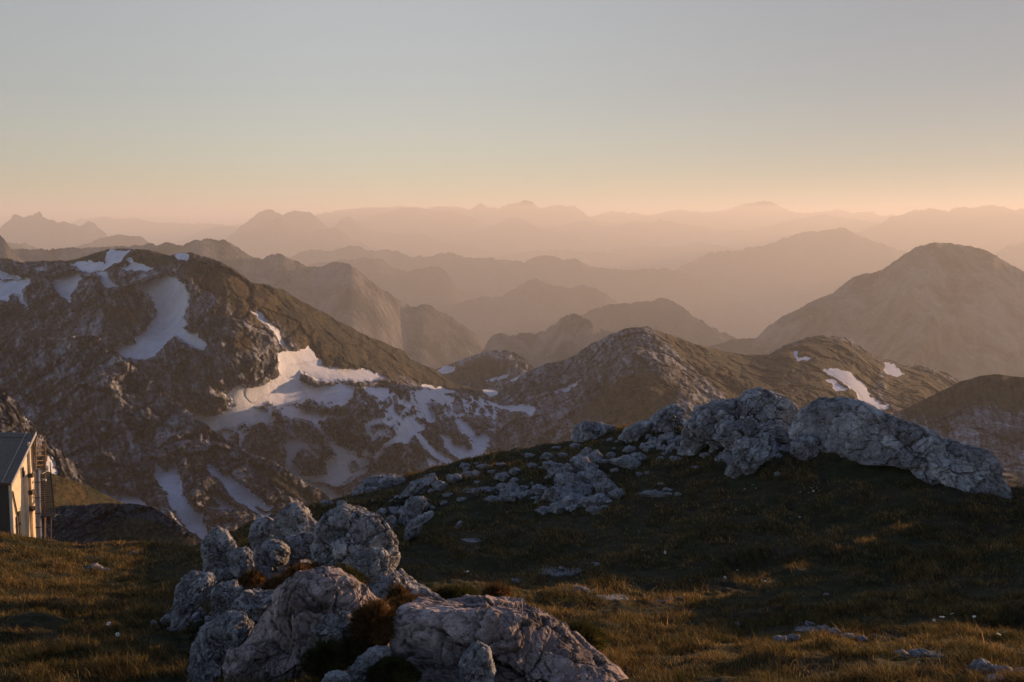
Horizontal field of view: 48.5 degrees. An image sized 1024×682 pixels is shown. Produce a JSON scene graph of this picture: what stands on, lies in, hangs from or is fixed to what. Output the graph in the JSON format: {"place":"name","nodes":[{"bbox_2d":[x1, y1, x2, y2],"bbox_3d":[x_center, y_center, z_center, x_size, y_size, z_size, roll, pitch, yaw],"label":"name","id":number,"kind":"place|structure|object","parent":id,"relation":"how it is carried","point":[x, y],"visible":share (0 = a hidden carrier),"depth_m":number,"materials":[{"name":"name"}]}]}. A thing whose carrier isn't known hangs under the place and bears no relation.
{"place":"outdoors","nodes":[
{"label":"outdoors","id":0,"kind":"place"},
{"bbox_2d":[0,235,23,261],"bbox_3d":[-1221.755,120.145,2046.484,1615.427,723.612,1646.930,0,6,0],"label":"distant mountain","id":1,"kind":"structure","parent":0,"point":[6,251],"depth_m":1877.24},
{"bbox_2d":[7,242,37,249],"bbox_3d":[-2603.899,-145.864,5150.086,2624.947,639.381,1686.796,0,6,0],"label":"distant mountain","id":2,"kind":"structure","parent":0,"point":[24,245],"depth_m":5121.68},
{"bbox_2d":[0,390,94,488],"bbox_3d":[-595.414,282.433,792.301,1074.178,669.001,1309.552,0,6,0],"label":"crag","id":3,"kind":"structure","parent":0,"point":[12,418],"depth_m":250.69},
{"bbox_2d":[25,418,57,474],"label":"snow","id":4,"kind":"structure","parent":3,"relation":"on","point":[54,470],"depth_m":255.93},
{"bbox_2d":[0,211,107,249],"bbox_3d":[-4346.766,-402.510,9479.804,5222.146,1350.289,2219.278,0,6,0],"label":"distant mountain","id":5,"kind":"structure","parent":0,"point":[38,230],"depth_m":9237.54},
{"bbox_2d":[34,463,125,508],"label":"grass slope","id":6,"kind":"structure","parent":0,"point":[66,491],"depth_m":160.01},
{"bbox_2d":[74,234,148,248],"bbox_3d":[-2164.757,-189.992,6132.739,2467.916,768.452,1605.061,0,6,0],"label":"distant mountain","id":7,"kind":"structure","parent":0,"point":[118,240],"depth_m":6066.06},
{"bbox_2d":[41,503,195,545],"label":"stony hump","id":8,"kind":"object","parent":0,"point":[95,523],"visible":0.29,"depth_m":104.44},
{"bbox_2d":[0,216,240,245],"bbox_3d":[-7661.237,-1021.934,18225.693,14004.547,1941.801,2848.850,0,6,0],"label":"distant mountain","id":9,"kind":"structure","parent":0,"point":[155,233],"depth_m":18297.35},
{"bbox_2d":[0,335,332,543],"bbox_3d":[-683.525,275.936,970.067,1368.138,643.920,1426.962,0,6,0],"label":"crag","id":10,"kind":"structure","parent":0,"point":[84,401],"depth_m":476.22,"materials":[{"name":"stone"}]},
{"bbox_2d":[97,423,273,538],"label":"snow","id":11,"kind":"structure","parent":10,"relation":"on","point":[188,515],"depth_m":421.21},
{"bbox_2d":[173,226,237,245],"bbox_3d":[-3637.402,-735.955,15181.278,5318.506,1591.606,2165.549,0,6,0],"label":"distant mountain","id":12,"kind":"structure","parent":0,"point":[219,233],"depth_m":15082.42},
{"bbox_2d":[12,238,485,368],"bbox_3d":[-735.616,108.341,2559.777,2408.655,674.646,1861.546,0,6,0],"label":"distant mountain","id":13,"kind":"structure","parent":0,"point":[361,302],"depth_m":2583.71,"materials":[{"name":"stone"}]},
{"bbox_2d":[227,217,371,258],"bbox_3d":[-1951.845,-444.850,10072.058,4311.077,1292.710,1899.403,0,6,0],"label":"distant mountain","id":14,"kind":"structure","parent":0,"point":[275,236],"depth_m":9902.12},
{"bbox_2d":[225,209,378,250],"bbox_3d":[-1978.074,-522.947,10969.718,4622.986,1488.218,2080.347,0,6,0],"label":"distant mountain","id":15,"kind":"structure","parent":0,"point":[309,223],"depth_m":10780.53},
{"bbox_2d":[307,257,465,309],"bbox_3d":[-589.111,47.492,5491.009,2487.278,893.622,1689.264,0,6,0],"label":"distant mountain","id":16,"kind":"structure","parent":0,"point":[436,288],"depth_m":5500.51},
{"bbox_2d":[357,207,485,242],"bbox_3d":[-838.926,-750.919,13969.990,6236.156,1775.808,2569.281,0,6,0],"label":"distant mountain","id":17,"kind":"structure","parent":0,"point":[444,226],"depth_m":13794.74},
{"bbox_2d":[333,217,517,257],"bbox_3d":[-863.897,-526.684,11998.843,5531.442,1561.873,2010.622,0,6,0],"label":"distant mountain","id":18,"kind":"structure","parent":0,"point":[422,245],"depth_m":11918.72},
{"bbox_2d":[314,200,620,227],"bbox_3d":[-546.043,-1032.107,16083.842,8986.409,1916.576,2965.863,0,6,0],"label":"distant mountain","id":19,"kind":"structure","parent":0,"point":[530,212],"depth_m":15917.05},
{"bbox_2d":[0,248,960,496],"bbox_3d":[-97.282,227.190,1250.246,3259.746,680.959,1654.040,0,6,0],"label":"mountain","id":20,"kind":"structure","parent":0,"point":[630,376],"depth_m":711.20,"materials":[{"name":"stone"}]},
{"bbox_2d":[0,249,903,498],"bbox_3d":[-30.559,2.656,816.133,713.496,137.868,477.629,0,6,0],"label":"snow","id":21,"kind":"structure","parent":20,"relation":"on","point":[169,295],"depth_m":678.62,"materials":[{"name":"snow"}]},
{"bbox_2d":[435,350,533,391],"bbox_3d":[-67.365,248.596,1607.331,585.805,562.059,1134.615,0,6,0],"label":"hill","id":22,"kind":"structure","parent":0,"point":[476,371],"depth_m":1188.57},
{"bbox_2d":[438,365,509,381],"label":"snow","id":23,"kind":"structure","parent":22,"relation":"on","point":[446,369],"depth_m":1217.59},
{"bbox_2d":[0,423,1023,681],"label":"ground","id":24,"kind":"structure","parent":0,"point":[834,469],"depth_m":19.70,"materials":[{"name":"green plant"}]},
{"bbox_2d":[0,430,41,538],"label":"mountain hut","id":25,"kind":"object","parent":24,"relation":"on","point":[20,500],"visible":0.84,"depth_m":81.16,"materials":[{"name":"grey"}]},
{"bbox_2d":[32,439,57,538],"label":"outdoor staircase","id":26,"kind":"structure","parent":24,"relation":"on","point":[45,479],"depth_m":82.95,"materials":[{"name":"metal"}]},
{"bbox_2d":[170,570,216,630],"bbox_3d":[-3.283,2.663,11.753,0.492,0.619,0.395,0,6,0],"label":"rock","id":27,"kind":"object","parent":24,"relation":"on","point":[193,589],"visible":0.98,"depth_m":11.62,"materials":[{"name":"stone"}]},
{"bbox_2d":[200,525,236,585],"bbox_3d":[-3.503,2.588,13.645,0.450,0.765,0.367,-1,6,-13],"label":"rock","id":28,"kind":"object","parent":24,"relation":"on","point":[218,545],"visible":0.71,"depth_m":13.53,"materials":[{"name":"stone"}]},
{"bbox_2d":[187,610,253,681],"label":"rock","id":29,"kind":"object","parent":24,"relation":"on","point":[216,639],"visible":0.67,"depth_m":9.32,"materials":[{"name":"stone"}]},
{"bbox_2d":[210,579,243,618],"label":"rock","id":30,"kind":"object","parent":24,"relation":"on","point":[223,594],"visible":0.72,"depth_m":11.22,"materials":[{"name":"stone"}]},
{"bbox_2d":[222,644,256,681],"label":"rock","id":31,"kind":"object","parent":24,"relation":"on","point":[239,662],"visible":0.88,"depth_m":8.62,"materials":[{"name":"stone"}]},
{"bbox_2d":[230,546,254,576],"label":"rock","id":32,"kind":"object","parent":24,"relation":"on","point":[241,559],"visible":0.93,"depth_m":13.02,"materials":[{"name":"stone"}]},
{"bbox_2d":[228,588,273,621],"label":"rock","id":33,"kind":"object","parent":24,"relation":"on","point":[253,604],"visible":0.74,"depth_m":10.72,"materials":[{"name":"stone"}]},
{"bbox_2d":[236,567,267,588],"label":"cushion plant","id":34,"kind":"object","parent":24,"relation":"on","point":[250,579],"visible":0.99,"depth_m":11.92,"materials":[{"name":"brown plant"}]},
{"bbox_2d":[248,514,273,555],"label":"rock","id":35,"kind":"object","parent":24,"relation":"on","point":[261,530],"visible":0.67,"depth_m":15.57,"materials":[{"name":"stone"}]},
{"bbox_2d":[256,571,292,589],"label":"cushion plant","id":36,"kind":"object","parent":24,"relation":"on","point":[272,583],"visible":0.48,"depth_m":11.36,"materials":[{"name":"brown plant"}]},
{"bbox_2d":[260,539,290,567],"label":"rock","id":37,"kind":"object","parent":24,"relation":"on","point":[275,553],"visible":1,"depth_m":13.35,"materials":[{"name":"stone"}]},
{"bbox_2d":[273,502,316,541],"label":"rock","id":38,"kind":"object","parent":24,"relation":"on","point":[289,519],"visible":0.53,"depth_m":14.96,"materials":[{"name":"stone"}]},
{"bbox_2d":[279,559,313,577],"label":"cushion plant","id":39,"kind":"object","parent":24,"relation":"on","point":[292,570],"visible":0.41,"depth_m":11.78,"materials":[{"name":"brown plant"}]},
{"bbox_2d":[284,532,314,565],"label":"rock","id":40,"kind":"object","parent":24,"relation":"on","point":[299,544],"visible":0.42,"depth_m":14.14,"materials":[{"name":"stone"}]},
{"bbox_2d":[240,565,384,681],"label":"rock","id":41,"kind":"object","parent":24,"relation":"on","point":[280,636],"visible":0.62,"depth_m":8.89,"materials":[{"name":"stone"}]},
{"bbox_2d":[295,632,357,681],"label":"cushion plant","id":42,"kind":"object","parent":24,"relation":"on","point":[322,658],"visible":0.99,"depth_m":8.28,"materials":[{"name":"green plant"}]},
{"bbox_2d":[311,609,353,644],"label":"rock","id":43,"kind":"object","parent":24,"relation":"on","point":[334,624],"visible":0.42,"depth_m":8.79,"materials":[{"name":"stone"}]},
{"bbox_2d":[321,670,350,681],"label":"rock","id":44,"kind":"object","parent":24,"relation":"on","point":[336,676],"visible":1,"depth_m":7.92,"materials":[{"name":"stone"}]},
{"bbox_2d":[330,560,369,586],"bbox_3d":[-1.701,2.386,11.434,0.675,0.420,0.628,0,6,0],"label":"cushion plant","id":45,"kind":"object","parent":24,"relation":"on","point":[355,573],"visible":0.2,"depth_m":11.44,"materials":[{"name":"green plant"}]},
{"bbox_2d":[334,631,375,665],"bbox_3d":[-1.168,2.294,8.565,0.468,0.304,0.494,0,6,0],"label":"cushion plant","id":46,"kind":"object","parent":24,"relation":"on","point":[360,648],"visible":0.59,"depth_m":8.49,"materials":[{"name":"green plant"}]},
{"bbox_2d":[310,503,400,570],"bbox_3d":[-1.877,2.459,13.205,0.963,1.152,0.954,-6,9,-44],"label":"rock","id":47,"kind":"object","parent":24,"relation":"on","point":[343,531],"visible":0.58,"depth_m":12.96,"materials":[{"name":"stone"}]},
{"bbox_2d":[347,645,391,681],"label":"rock","id":48,"kind":"object","parent":24,"relation":"on","point":[358,669],"visible":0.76,"depth_m":8.19,"materials":[{"name":"stone"}]},
{"bbox_2d":[346,546,393,586],"bbox_3d":[-1.504,2.436,12.006,0.492,0.555,0.406,0,6,0],"label":"rock","id":49,"kind":"object","parent":24,"relation":"on","point":[375,563],"visible":0.57,"depth_m":11.90,"materials":[{"name":"stone"}]},
{"bbox_2d":[342,591,401,646],"bbox_3d":[-1.049,2.147,8.685,0.560,0.521,0.577,0,6,0],"label":"cushion plant","id":50,"kind":"object","parent":24,"relation":"on","point":[371,621],"visible":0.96,"depth_m":8.60,"materials":[{"name":"brown plant"}]},
{"bbox_2d":[352,473,405,495],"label":"rock","id":51,"kind":"object","parent":24,"relation":"on","point":[385,481],"visible":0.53,"depth_m":30.44,"materials":[{"name":"stone"}]},
{"bbox_2d":[385,515,396,531],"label":"rock","id":52,"kind":"object","parent":24,"relation":"on","point":[391,520],"visible":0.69,"depth_m":23.53,"materials":[{"name":"stone"}]},
{"bbox_2d":[366,654,422,681],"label":"cushion plant","id":53,"kind":"object","parent":24,"relation":"on","point":[392,669],"visible":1,"depth_m":8.01,"materials":[{"name":"green plant"}]},
{"bbox_2d":[384,578,413,602],"bbox_3d":[-1.081,2.405,10.834,0.383,0.323,0.369,0,6,0],"label":"cushion plant","id":54,"kind":"object","parent":24,"relation":"on","point":[396,591],"visible":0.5,"depth_m":10.83,"materials":[{"name":"brown plant"}]},
{"bbox_2d":[369,568,431,613],"bbox_3d":[-1.123,2.559,11.333,0.851,0.536,0.660,0,6,0],"label":"rock","id":55,"kind":"object","parent":24,"relation":"on","point":[400,575],"visible":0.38,"depth_m":11.25,"materials":[{"name":"stone"}]},
{"bbox_2d":[387,591,429,610],"bbox_3d":[-0.938,2.426,10.604,0.531,0.201,0.542,0,6,0],"label":"cushion plant","id":56,"kind":"object","parent":24,"relation":"on","point":[398,601],"visible":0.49,"depth_m":10.62,"materials":[{"name":"brown plant"}]},
{"bbox_2d":[401,496,426,523],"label":"rock","id":57,"kind":"object","parent":24,"relation":"on","point":[413,506],"visible":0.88,"depth_m":24.59,"materials":[{"name":"stone"}]},
{"bbox_2d":[403,510,433,540],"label":"rock","id":58,"kind":"object","parent":24,"relation":"on","point":[414,526],"visible":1,"depth_m":21.24,"materials":[{"name":"stone"}]},
{"bbox_2d":[400,476,437,496],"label":"rock","id":59,"kind":"object","parent":24,"relation":"on","point":[413,487],"visible":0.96,"depth_m":27.19,"materials":[{"name":"stone"}]},
{"bbox_2d":[418,588,440,597],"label":"rock","id":60,"kind":"object","parent":24,"relation":"on","point":[428,592],"visible":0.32,"depth_m":10.84,"materials":[{"name":"stone"}]},
{"bbox_2d":[431,480,447,490],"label":"rock","id":61,"kind":"object","parent":24,"relation":"on","point":[438,484],"visible":0.91,"depth_m":27.19,"materials":[{"name":"stone"}]},
{"bbox_2d":[446,474,461,482],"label":"rock","id":62,"kind":"object","parent":24,"relation":"on","point":[451,477],"visible":0.94,"depth_m":27.75,"materials":[{"name":"stone"}]},
{"bbox_2d":[433,582,482,599],"bbox_3d":[-0.553,2.498,11.041,0.661,0.335,0.652,0,6,0],"label":"cushion plant","id":63,"kind":"object","parent":24,"relation":"on","point":[451,591],"visible":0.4,"depth_m":11.02,"materials":[{"name":"green plant"}]},
{"bbox_2d":[457,640,496,681],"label":"rock","id":64,"kind":"object","parent":24,"relation":"on","point":[476,663],"visible":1,"depth_m":8.19,"materials":[{"name":"stone"}]},
{"bbox_2d":[476,575,517,597],"bbox_3d":[-0.177,2.836,12.931,0.490,0.335,0.473,0,6,0],"label":"cushion plant","id":65,"kind":"object","parent":24,"relation":"on","point":[494,590],"visible":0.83,"depth_m":12.90,"materials":[{"name":"brown plant"}]},
{"bbox_2d":[493,473,510,481],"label":"rock","id":66,"kind":"object","parent":24,"relation":"on","point":[502,477],"visible":1,"depth_m":26.95,"materials":[{"name":"stone"}]},
{"bbox_2d":[389,594,627,681],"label":"rock","id":67,"kind":"object","parent":24,"relation":"on","point":[436,637],"visible":0.93,"depth_m":8.55,"materials":[{"name":"stone"}]},
{"bbox_2d":[499,491,522,501],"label":"rock","id":68,"kind":"object","parent":24,"relation":"on","point":[508,496],"visible":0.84,"depth_m":25.24,"materials":[{"name":"stone"}]},
{"bbox_2d":[531,484,547,495],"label":"rock","id":69,"kind":"object","parent":24,"relation":"on","point":[540,489],"visible":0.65,"depth_m":25.28,"materials":[{"name":"stone"}]},
{"bbox_2d":[542,460,557,469],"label":"rock","id":70,"kind":"object","parent":24,"relation":"on","point":[548,464],"visible":0.79,"depth_m":27.35,"materials":[{"name":"stone"}]},
{"bbox_2d":[549,501,566,513],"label":"rock","id":71,"kind":"object","parent":24,"relation":"on","point":[556,507],"visible":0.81,"depth_m":23.49,"materials":[{"name":"stone"}]},
{"bbox_2d":[542,486,575,502],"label":"rock","id":72,"kind":"object","parent":24,"relation":"on","point":[552,494],"visible":0.73,"depth_m":24.53,"materials":[{"name":"stone"}]},
{"bbox_2d":[555,472,583,489],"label":"rock","id":73,"kind":"object","parent":24,"relation":"on","point":[571,480],"visible":0.62,"depth_m":25.07,"materials":[{"name":"stone"}]},
{"bbox_2d":[560,494,585,511],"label":"rock","id":74,"kind":"object","parent":24,"relation":"on","point":[571,502],"visible":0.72,"depth_m":23.49,"materials":[{"name":"stone"}]},
{"bbox_2d":[570,454,598,473],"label":"rock","id":75,"kind":"object","parent":24,"relation":"on","point":[578,462],"visible":0.67,"depth_m":26.38,"materials":[{"name":"stone"}]},
{"bbox_2d":[559,614,610,651],"bbox_3d":[0.585,2.587,10.042,0.666,0.402,0.672,0,6,0],"label":"cushion plant","id":76,"kind":"object","parent":24,"relation":"on","point":[589,633],"visible":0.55,"depth_m":9.98,"materials":[{"name":"green plant"}]},
{"bbox_2d":[577,468,606,485],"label":"rock","id":77,"kind":"object","parent":24,"relation":"on","point":[593,476],"visible":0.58,"depth_m":25.29,"materials":[{"name":"stone"}]},
{"bbox_2d":[570,420,614,441],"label":"rock","id":78,"kind":"object","parent":24,"relation":"on","point":[583,431],"visible":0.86,"depth_m":31.73,"materials":[{"name":"stone"}]},
{"bbox_2d":[585,506,602,514],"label":"rock","id":79,"kind":"object","parent":24,"relation":"on","point":[592,510],"visible":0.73,"depth_m":22.79,"materials":[{"name":"stone"}]},
{"bbox_2d":[585,450,603,462],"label":"rock","id":80,"kind":"object","parent":24,"relation":"on","point":[594,456],"visible":0.59,"depth_m":27.24,"materials":[{"name":"stone"}]},
{"bbox_2d":[584,493,611,506],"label":"rock","id":81,"kind":"object","parent":24,"relation":"on","point":[597,499],"visible":0.83,"depth_m":23.43,"materials":[{"name":"stone"}]},
{"bbox_2d":[594,478,618,497],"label":"rock","id":82,"kind":"object","parent":24,"relation":"on","point":[605,486],"visible":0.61,"depth_m":24.39,"materials":[{"name":"stone"}]},
{"bbox_2d":[608,488,624,498],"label":"rock","id":83,"kind":"object","parent":24,"relation":"on","point":[618,493],"visible":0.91,"depth_m":23.85,"materials":[{"name":"stone"}]},
{"bbox_2d":[610,455,640,468],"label":"rock","id":84,"kind":"object","parent":24,"relation":"on","point":[626,461],"visible":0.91,"depth_m":26.66,"materials":[{"name":"stone"}]},
{"bbox_2d":[618,420,652,443],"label":"rock","id":85,"kind":"object","parent":24,"relation":"on","point":[636,431],"visible":1,"depth_m":29.95,"materials":[{"name":"stone"}]},
{"bbox_2d":[630,452,646,461],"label":"rock","id":86,"kind":"object","parent":24,"relation":"on","point":[639,456],"visible":0.57,"depth_m":27.28,"materials":[{"name":"stone"}]},
{"bbox_2d":[649,403,690,433],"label":"rock","id":87,"kind":"object","parent":24,"relation":"on","point":[667,418],"visible":0.72,"depth_m":30.03,"materials":[{"name":"stone"}]},
{"bbox_2d":[678,440,703,453],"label":"rock","id":88,"kind":"object","parent":24,"relation":"on","point":[685,444],"visible":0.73,"depth_m":26.79,"materials":[{"name":"stone"}]},
{"bbox_2d":[677,428,706,455],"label":"rock","id":89,"kind":"object","parent":24,"relation":"on","point":[685,433],"visible":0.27,"depth_m":26.84,"materials":[{"name":"stone"}]},
{"bbox_2d":[683,387,799,445],"bbox_3d":[5.343,1.814,26.561,2.699,1.494,1.679,0,6,0],"label":"rock","id":90,"kind":"object","parent":24,"relation":"on","point":[759,404],"visible":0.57,"depth_m":26.17,"materials":[{"name":"stone"}]},
{"bbox_2d":[726,437,770,478],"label":"rock","id":91,"kind":"object","parent":24,"relation":"on","point":[750,455],"visible":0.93,"depth_m":24.24,"materials":[{"name":"stone"}]},
{"bbox_2d":[712,416,788,453],"bbox_3d":[5.453,2.176,25.830,1.795,0.970,1.282,0,6,0],"label":"rock","id":92,"kind":"object","parent":24,"relation":"on","point":[728,435],"visible":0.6,"depth_m":25.56,"materials":[{"name":"stone"}]},
{"bbox_2d":[789,433,818,461],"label":"rock","id":93,"kind":"object","parent":24,"relation":"on","point":[804,445],"visible":0.98,"depth_m":24.36,"materials":[{"name":"stone"}]},
{"bbox_2d":[788,396,1012,498],"bbox_3d":[8.164,2.429,23.574,1.362,2.230,5.597,-4,8,-36],"label":"rock","id":94,"kind":"object","parent":24,"relation":"on","point":[860,432],"visible":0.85,"depth_m":23.25,"materials":[{"name":"stone"}]},
{"bbox_2d":[908,648,931,657],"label":"stone","id":95,"kind":"object","parent":24,"relation":"on","point":[923,652],"visible":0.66,"depth_m":8.79,"materials":[{"name":"stone"}]},
{"bbox_2d":[965,658,992,675],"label":"stone","id":96,"kind":"object","parent":24,"relation":"on","point":[980,663],"visible":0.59,"depth_m":8.19,"materials":[{"name":"stone"}]},
{"bbox_2d":[0,0,1023,225],"label":"sky","id":97,"kind":"structure","parent":0,"point":[223,112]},
{"bbox_2d":[448,217,603,252],"bbox_3d":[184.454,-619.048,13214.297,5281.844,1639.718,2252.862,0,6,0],"label":"distant mountain","id":98,"kind":"structure","parent":0,"point":[515,235],"depth_m":13028.49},
{"bbox_2d":[437,279,617,343],"bbox_3d":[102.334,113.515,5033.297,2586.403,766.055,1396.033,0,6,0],"label":"distant mountain","id":99,"kind":"structure","parent":0,"point":[534,306],"depth_m":5011.33,"materials":[{"name":"stone"}]},
{"bbox_2d":[285,245,772,335],"bbox_3d":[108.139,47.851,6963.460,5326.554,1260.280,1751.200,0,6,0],"label":"distant mountain","id":100,"kind":"structure","parent":0,"point":[709,304],"depth_m":6939.05,"materials":[{"name":"stone"}]},
{"bbox_2d":[481,313,616,367],"bbox_3d":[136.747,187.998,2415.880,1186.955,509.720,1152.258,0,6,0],"label":"distant mountain","id":101,"kind":"structure","parent":0,"point":[568,336],"depth_m":2291.22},
{"bbox_2d":[488,250,688,270],"bbox_3d":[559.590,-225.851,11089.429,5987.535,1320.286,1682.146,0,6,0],"label":"distant mountain","id":102,"kind":"structure","parent":0,"point":[612,261],"depth_m":11203.29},
{"bbox_2d":[580,298,738,346],"bbox_3d":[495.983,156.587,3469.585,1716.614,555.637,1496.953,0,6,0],"label":"distant mountain","id":103,"kind":"structure","parent":0,"point":[670,317],"depth_m":3496.56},
{"bbox_2d":[543,219,790,250],"bbox_3d":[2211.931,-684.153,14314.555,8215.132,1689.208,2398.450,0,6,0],"label":"distant mountain","id":104,"kind":"structure","parent":0,"point":[636,234],"depth_m":14252.15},
{"bbox_2d":[595,242,738,261],"bbox_3d":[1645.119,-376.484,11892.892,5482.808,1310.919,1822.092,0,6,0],"label":"distant mountain","id":105,"kind":"structure","parent":0,"point":[690,252],"depth_m":11862.40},
{"bbox_2d":[708,338,755,354],"bbox_3d":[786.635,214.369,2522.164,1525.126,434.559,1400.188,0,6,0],"label":"distant mountain","id":106,"kind":"structure","parent":0,"point":[743,346],"depth_m":2592.40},
{"bbox_2d":[589,201,893,230],"bbox_3d":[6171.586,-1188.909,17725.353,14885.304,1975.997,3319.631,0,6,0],"label":"distant mountain","id":107,"kind":"structure","parent":0,"point":[758,215],"depth_m":17772.92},
{"bbox_2d":[733,332,761,338],"bbox_3d":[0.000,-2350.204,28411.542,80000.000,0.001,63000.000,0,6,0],"label":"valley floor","id":108,"kind":"structure","parent":0,"point":[750,335],"depth_m":6857.53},
{"bbox_2d":[676,228,907,322],"bbox_3d":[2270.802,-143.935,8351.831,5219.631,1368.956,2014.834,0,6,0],"label":"distant mountain","id":109,"kind":"structure","parent":0,"point":[773,282],"depth_m":8103.70,"materials":[{"name":"stone"}]},
{"bbox_2d":[744,214,879,237],"bbox_3d":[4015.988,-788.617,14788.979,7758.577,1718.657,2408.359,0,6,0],"label":"distant mountain","id":110,"kind":"structure","parent":0,"point":[819,222],"depth_m":14769.69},
{"bbox_2d":[751,242,1023,380],"bbox_3d":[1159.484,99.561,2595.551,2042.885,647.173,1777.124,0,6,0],"label":"distant mountain","id":111,"kind":"structure","parent":0,"point":[956,311],"depth_m":2463.81,"materials":[{"name":"stone"}]},
{"bbox_2d":[855,205,1023,253],"bbox_3d":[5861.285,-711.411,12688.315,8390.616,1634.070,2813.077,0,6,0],"label":"distant mountain","id":112,"kind":"structure","parent":0,"point":[992,229],"depth_m":12406.11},
{"bbox_2d":[893,374,1023,486],"bbox_3d":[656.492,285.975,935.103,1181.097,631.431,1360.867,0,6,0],"label":"hill","id":113,"kind":"structure","parent":0,"point":[986,412],"depth_m":483.76,"materials":[{"name":"stone"}]},
{"bbox_2d":[994,243,1023,270],"bbox_3d":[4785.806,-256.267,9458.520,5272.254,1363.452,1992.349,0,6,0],"label":"distant mountain","id":114,"kind":"structure","parent":0,"point":[1013,255],"depth_m":9326.05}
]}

